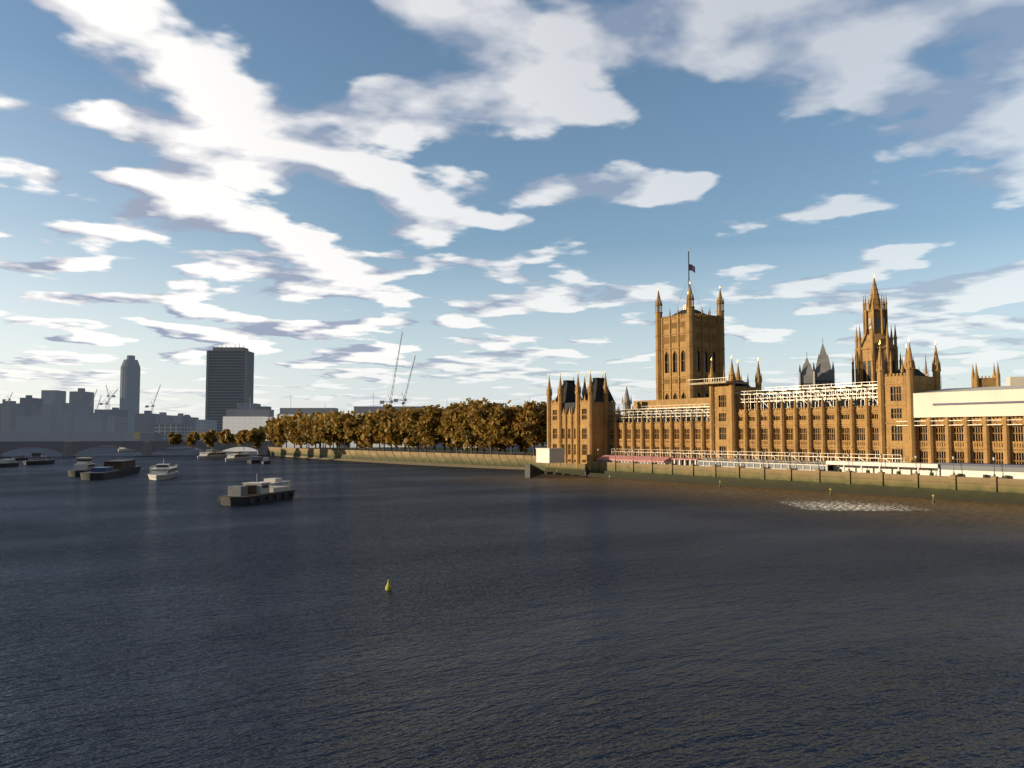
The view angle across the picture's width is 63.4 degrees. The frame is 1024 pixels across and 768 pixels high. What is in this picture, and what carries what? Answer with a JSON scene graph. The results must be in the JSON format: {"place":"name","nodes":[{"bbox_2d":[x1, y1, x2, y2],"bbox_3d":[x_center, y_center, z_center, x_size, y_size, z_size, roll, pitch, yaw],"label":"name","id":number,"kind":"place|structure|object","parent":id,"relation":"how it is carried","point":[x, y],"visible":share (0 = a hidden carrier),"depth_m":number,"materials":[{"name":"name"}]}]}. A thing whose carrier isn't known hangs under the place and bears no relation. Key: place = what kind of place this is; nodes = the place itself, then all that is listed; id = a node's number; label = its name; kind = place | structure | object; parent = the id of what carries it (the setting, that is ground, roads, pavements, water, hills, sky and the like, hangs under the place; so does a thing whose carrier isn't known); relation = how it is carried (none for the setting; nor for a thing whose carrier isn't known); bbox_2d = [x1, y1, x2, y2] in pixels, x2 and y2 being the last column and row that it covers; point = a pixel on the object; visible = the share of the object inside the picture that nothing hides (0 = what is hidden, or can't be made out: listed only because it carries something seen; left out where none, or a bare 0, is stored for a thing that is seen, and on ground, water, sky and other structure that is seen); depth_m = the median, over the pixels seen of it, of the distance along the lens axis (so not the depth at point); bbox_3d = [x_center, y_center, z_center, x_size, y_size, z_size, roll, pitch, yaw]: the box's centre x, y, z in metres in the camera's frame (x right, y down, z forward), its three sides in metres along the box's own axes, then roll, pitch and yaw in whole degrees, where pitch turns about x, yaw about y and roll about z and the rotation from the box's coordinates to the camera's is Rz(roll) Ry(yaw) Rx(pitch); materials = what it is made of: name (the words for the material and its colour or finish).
{"place":"outdoors","nodes":[
{"label":"outdoors","id":0,"kind":"place"},
{"bbox_2d":[0,432,153,446],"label":"city shore","id":1,"kind":"structure","parent":0,"point":[64,436],"depth_m":1049.87,"materials":[{"name":"grey concrete"}]},
{"bbox_2d":[1,388,190,431],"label":"background buildings","id":2,"kind":"structure","parent":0,"point":[10,413],"depth_m":1401.66,"materials":[{"name":"grey concrete"}]},
{"bbox_2d":[41,390,216,449],"bbox_3d":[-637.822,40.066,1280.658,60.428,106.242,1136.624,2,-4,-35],"label":"city glass blocks","id":3,"kind":"structure","parent":0,"point":[59,396],"depth_m":1704.13,"materials":[{"name":"grey glass"}]},
{"bbox_2d":[0,395,260,431],"bbox_3d":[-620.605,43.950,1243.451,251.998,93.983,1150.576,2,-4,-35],"label":"city blocks","id":4,"kind":"structure","parent":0,"point":[145,421],"depth_m":1306.05,"materials":[{"name":"grey concrete"}]},
{"bbox_2d":[2,385,160,413],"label":"tower cranes","id":5,"kind":"object","parent":4,"relation":"on","point":[146,406],"visible":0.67,"depth_m":1448.87},
{"bbox_2d":[17,455,262,460],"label":"craft houses","id":6,"kind":"structure","parent":0,"point":[253,458],"depth_m":452.76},
{"bbox_2d":[226,406,422,416],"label":"buildings","id":7,"kind":"structure","parent":0,"point":[253,412],"depth_m":791.40,"materials":[{"name":"grey concrete"}]},
{"bbox_2d":[223,413,476,450],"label":"background buildings","id":8,"kind":"structure","parent":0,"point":[234,425],"depth_m":760.46,"materials":[{"name":"concrete"}]},
{"bbox_2d":[380,332,415,404],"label":"tower cranes","id":9,"kind":"object","parent":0,"point":[390,401],"visible":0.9,"depth_m":900.77},
{"bbox_2d":[267,447,547,471],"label":"embankment wall","id":10,"kind":"structure","parent":0,"point":[484,459],"depth_m":435.50,"materials":[{"name":"beige stone"}]},
{"bbox_2d":[270,445,534,455],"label":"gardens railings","id":11,"kind":"object","parent":10,"relation":"on","point":[409,450],"visible":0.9,"depth_m":445.17,"materials":[{"name":"black metal"}]},
{"bbox_2d":[525,464,543,477],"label":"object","id":12,"kind":"structure","parent":10,"relation":"attached to","point":[531,470],"depth_m":298.23,"materials":[{"name":"white concrete"}]},
{"bbox_2d":[535,448,564,462],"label":"white hut","id":13,"kind":"object","parent":10,"relation":"on","point":[550,455],"visible":1,"depth_m":302.75,"materials":[{"name":"white paint"}]},
{"bbox_2d":[307,446,546,455],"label":"garden ground","id":14,"kind":"structure","parent":0,"point":[448,450],"depth_m":532.02,"materials":[{"name":"green plant"}]},
{"bbox_2d":[0,442,1023,767],"bbox_3d":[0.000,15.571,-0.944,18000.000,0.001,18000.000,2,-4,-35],"label":"river water","id":15,"kind":"structure","parent":0,"point":[510,618],"depth_m":68.83,"materials":[{"name":"blue liquid"}]},
{"bbox_2d":[15,401,106,431],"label":"background buildings","id":16,"kind":"structure","parent":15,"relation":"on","point":[74,416],"depth_m":1251.30,"materials":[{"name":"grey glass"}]},
{"bbox_2d":[68,459,140,479],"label":"moored barge hulls","id":17,"kind":"object","parent":15,"relation":"on","point":[86,474],"visible":0.76,"depth_m":304.34,"materials":[{"name":"grey metal"}]},
{"bbox_2d":[74,457,94,469],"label":"boat cabin","id":18,"kind":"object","parent":17,"relation":"on","point":[80,465],"depth_m":312.20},
{"bbox_2d":[76,459,94,466],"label":"boat windows","id":19,"kind":"structure","parent":18,"relation":"attached to","point":[93,465],"depth_m":312.73,"materials":[{"name":"black glass"}]},
{"bbox_2d":[91,467,112,471],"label":"barge cover","id":20,"kind":"object","parent":17,"relation":"on","point":[100,469],"visible":1,"depth_m":292.59,"materials":[{"name":"blue fabric"}]},
{"bbox_2d":[104,460,135,468],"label":"barge","id":21,"kind":"object","parent":17,"relation":"on","point":[121,465],"visible":0.86,"depth_m":313.54},
{"bbox_2d":[118,447,134,450],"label":"boat","id":22,"kind":"object","parent":15,"relation":"on","point":[123,449],"visible":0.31,"depth_m":764.74,"materials":[{"name":"white"}]},
{"bbox_2d":[120,359,139,431],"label":"skyscraper","id":23,"kind":"structure","parent":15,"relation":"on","point":[129,377],"depth_m":1641.32,"materials":[{"name":"grey glass"}]},
{"bbox_2d":[119,355,140,431],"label":"st george wharf tower fins","id":24,"kind":"object","parent":15,"relation":"on","point":[132,357],"visible":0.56,"depth_m":1646.15,"materials":[{"name":"grey metal"}]},
{"bbox_2d":[0,457,268,462],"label":"boats","id":25,"kind":"object","parent":15,"relation":"on","point":[13,460],"visible":1,"depth_m":398.71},
{"bbox_2d":[0,453,270,466],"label":"boats","id":26,"kind":"object","parent":15,"relation":"on","point":[40,462],"visible":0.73,"depth_m":429.49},
{"bbox_2d":[0,441,280,456],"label":"bridge piers","id":27,"kind":"structure","parent":15,"relation":"in","point":[67,448],"depth_m":594.99,"materials":[{"name":"grey stone"}]},
{"bbox_2d":[0,445,259,453],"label":"bridge arches","id":28,"kind":"structure","parent":27,"relation":"on","point":[124,447],"depth_m":590.87,"materials":[{"name":"metal"}]},
{"bbox_2d":[0,433,275,453],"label":"lambeth bridge deck arches","id":29,"kind":"structure","parent":27,"relation":"on","point":[79,445],"depth_m":586.14,"materials":[{"name":"metal"}]},
{"bbox_2d":[148,464,177,479],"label":"tour boat","id":30,"kind":"object","parent":15,"relation":"on","point":[160,473],"visible":0.94,"depth_m":289.05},
{"bbox_2d":[150,465,176,472],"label":"boat windows","id":31,"kind":"structure","parent":30,"relation":"attached to","point":[166,466],"depth_m":295.30,"materials":[{"name":"black glass"}]},
{"bbox_2d":[154,425,191,448],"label":"white office","id":32,"kind":"structure","parent":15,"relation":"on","point":[183,430],"depth_m":900.48,"materials":[{"name":"white concrete"}]},
{"bbox_2d":[197,452,226,458],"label":"boat","id":33,"kind":"object","parent":15,"relation":"on","point":[203,455],"visible":0.84,"depth_m":526.84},
{"bbox_2d":[206,450,224,454],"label":"tour boat windows","id":34,"kind":"structure","parent":33,"relation":"attached to","point":[214,453],"depth_m":530.07,"materials":[{"name":"black glass"}]},
{"bbox_2d":[205,343,253,438],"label":"millbank tower bands","id":35,"kind":"object","parent":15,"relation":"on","point":[248,391],"visible":0.54,"depth_m":934.11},
{"bbox_2d":[207,351,244,440],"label":"office tower windows","id":36,"kind":"structure","parent":35,"relation":"attached to","point":[225,383],"depth_m":933.49,"materials":[{"name":"grey glass"}]},
{"bbox_2d":[225,451,249,461],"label":"boat","id":37,"kind":"object","parent":15,"relation":"on","point":[230,458],"visible":0.84,"depth_m":475.90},
{"bbox_2d":[233,452,248,456],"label":"tour boat windows","id":38,"kind":"structure","parent":37,"relation":"attached to","point":[240,455],"depth_m":480.57,"materials":[{"name":"black glass"}]},
{"bbox_2d":[218,490,294,505],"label":"boat hull","id":39,"kind":"object","parent":15,"relation":"on","point":[241,501],"visible":0.77,"depth_m":184.23,"materials":[{"name":"black metal"}]},
{"bbox_2d":[228,486,247,495],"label":"work barge container","id":40,"kind":"object","parent":39,"relation":"on","point":[237,490],"visible":1,"depth_m":182.71,"materials":[{"name":"grey metal"}]},
{"bbox_2d":[217,485,293,496],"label":"boat deck","id":41,"kind":"structure","parent":39,"relation":"on","point":[251,490],"depth_m":187.78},
{"bbox_2d":[242,478,289,493],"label":"work barge cabins","id":42,"kind":"object","parent":39,"relation":"on","point":[260,489],"visible":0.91,"depth_m":194.58,"materials":[{"name":"white metal"}]},
{"bbox_2d":[140,406,537,450],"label":"city blocks","id":43,"kind":"structure","parent":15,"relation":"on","point":[151,437],"depth_m":801.65,"materials":[{"name":"grey concrete"}]},
{"bbox_2d":[134,432,141,438],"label":"yellow city hoarding","id":44,"kind":"object","parent":43,"relation":"on","point":[136,435],"visible":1,"depth_m":879.96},
{"bbox_2d":[281,455,524,469],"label":"foreshore sand","id":45,"kind":"structure","parent":15,"relation":"in","point":[439,464],"depth_m":428.27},
{"bbox_2d":[385,470,934,589],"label":"buoys","id":46,"kind":"object","parent":15,"relation":"on","point":[388,586],"visible":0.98,"depth_m":83.25},
{"bbox_2d":[785,500,907,510],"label":"water glints","id":47,"kind":"object","parent":15,"relation":"on","point":[846,507],"visible":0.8,"depth_m":179.12,"materials":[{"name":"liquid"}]},
{"bbox_2d":[0,0,1023,419],"label":"sky","id":48,"kind":"structure","parent":0,"point":[510,189],"materials":[{"name":"blue"}]},
{"bbox_2d":[621,344,834,414],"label":"spires","id":49,"kind":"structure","parent":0,"point":[823,371],"depth_m":321.11,"materials":[{"name":"stone"}]},
{"bbox_2d":[543,461,1023,504],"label":"river wall","id":50,"kind":"structure","parent":0,"point":[994,489],"depth_m":227.44,"materials":[{"name":"beige stone"}]},
{"bbox_2d":[597,455,700,462],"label":"terrace awning","id":51,"kind":"object","parent":50,"relation":"on","point":[635,458],"visible":0.93,"depth_m":289.79,"materials":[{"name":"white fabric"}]},
{"bbox_2d":[546,342,1023,469],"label":"palace building","id":52,"kind":"structure","parent":50,"relation":"on","point":[596,423],"depth_m":248.48,"materials":[{"name":"beige stone"}]},
{"bbox_2d":[553,387,1023,463],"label":"palace mullions","id":53,"kind":"object","parent":52,"relation":"attached to","point":[805,433],"visible":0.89,"depth_m":240.10,"materials":[{"name":"beige stone"}]},
{"bbox_2d":[556,251,1022,422],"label":"palace roofs","id":54,"kind":"structure","parent":52,"relation":"on","point":[568,388],"depth_m":272.15,"materials":[{"name":"grey metal"}]},
{"bbox_2d":[677,460,697,465],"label":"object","id":55,"kind":"object","parent":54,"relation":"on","point":[687,462],"visible":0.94,"depth_m":274.46,"materials":[{"name":"black metal"}]},
{"bbox_2d":[689,264,694,272],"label":"flag","id":56,"kind":"object","parent":54,"relation":"attached to","point":[691,267],"visible":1,"depth_m":468.79,"materials":[{"name":"fabric"}]},
{"bbox_2d":[549,249,936,376],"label":"finials","id":57,"kind":"object","parent":54,"relation":"on","point":[711,357],"visible":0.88,"depth_m":317.09,"materials":[{"name":"gold metal"}]},
{"bbox_2d":[599,458,1023,471],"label":"terrace marquee","id":58,"kind":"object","parent":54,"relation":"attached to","point":[942,467],"depth_m":239.73},
{"bbox_2d":[608,374,1022,461],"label":"palace scaffold tubes","id":59,"kind":"object","parent":54,"relation":"attached to","point":[750,402],"visible":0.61,"depth_m":257.23},
{"bbox_2d":[609,376,972,425],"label":"palace scaffold boards","id":60,"kind":"object","parent":59,"relation":"on","point":[739,393],"visible":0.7,"depth_m":263.25,"materials":[{"name":"white metal"}]},
{"bbox_2d":[913,377,1023,417],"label":"scaffold sheeting","id":61,"kind":"object","parent":59,"relation":"attached to","point":[924,402],"visible":0.7,"depth_m":204.82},
{"bbox_2d":[933,401,1023,466],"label":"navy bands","id":62,"kind":"object","parent":61,"relation":"attached to","point":[987,464],"visible":1,"depth_m":198.48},
{"bbox_2d":[838,469,1009,478],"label":"terrace shrubs","id":63,"kind":"object","parent":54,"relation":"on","point":[958,474],"visible":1,"depth_m":198.97,"materials":[{"name":"green plant"}]},
{"bbox_2d":[563,318,1023,463],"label":"windows","id":64,"kind":"structure","parent":52,"relation":"in","point":[567,406],"depth_m":243.46,"materials":[{"name":"black glass"}]},
{"bbox_2d":[616,278,1000,413],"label":"towers","id":65,"kind":"structure","parent":52,"relation":"on","point":[690,333],"depth_m":450.01,"materials":[{"name":"beige stone"}]},
{"bbox_2d":[598,448,995,475],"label":"terrace lamp posts","id":66,"kind":"object","parent":50,"relation":"on","point":[818,461],"visible":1,"depth_m":229.24,"materials":[{"name":"black metal"}]},
{"bbox_2d":[598,449,994,459],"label":"terrace lanterns","id":67,"kind":"object","parent":66,"relation":"attached to","point":[790,454],"visible":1,"depth_m":236.84,"materials":[{"name":"white glass"}]},
{"bbox_2d":[597,460,1023,478],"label":"white terrace marquees","id":68,"kind":"object","parent":50,"relation":"on","point":[908,468],"visible":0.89,"depth_m":214.84,"materials":[{"name":"white fabric"}]}
]}

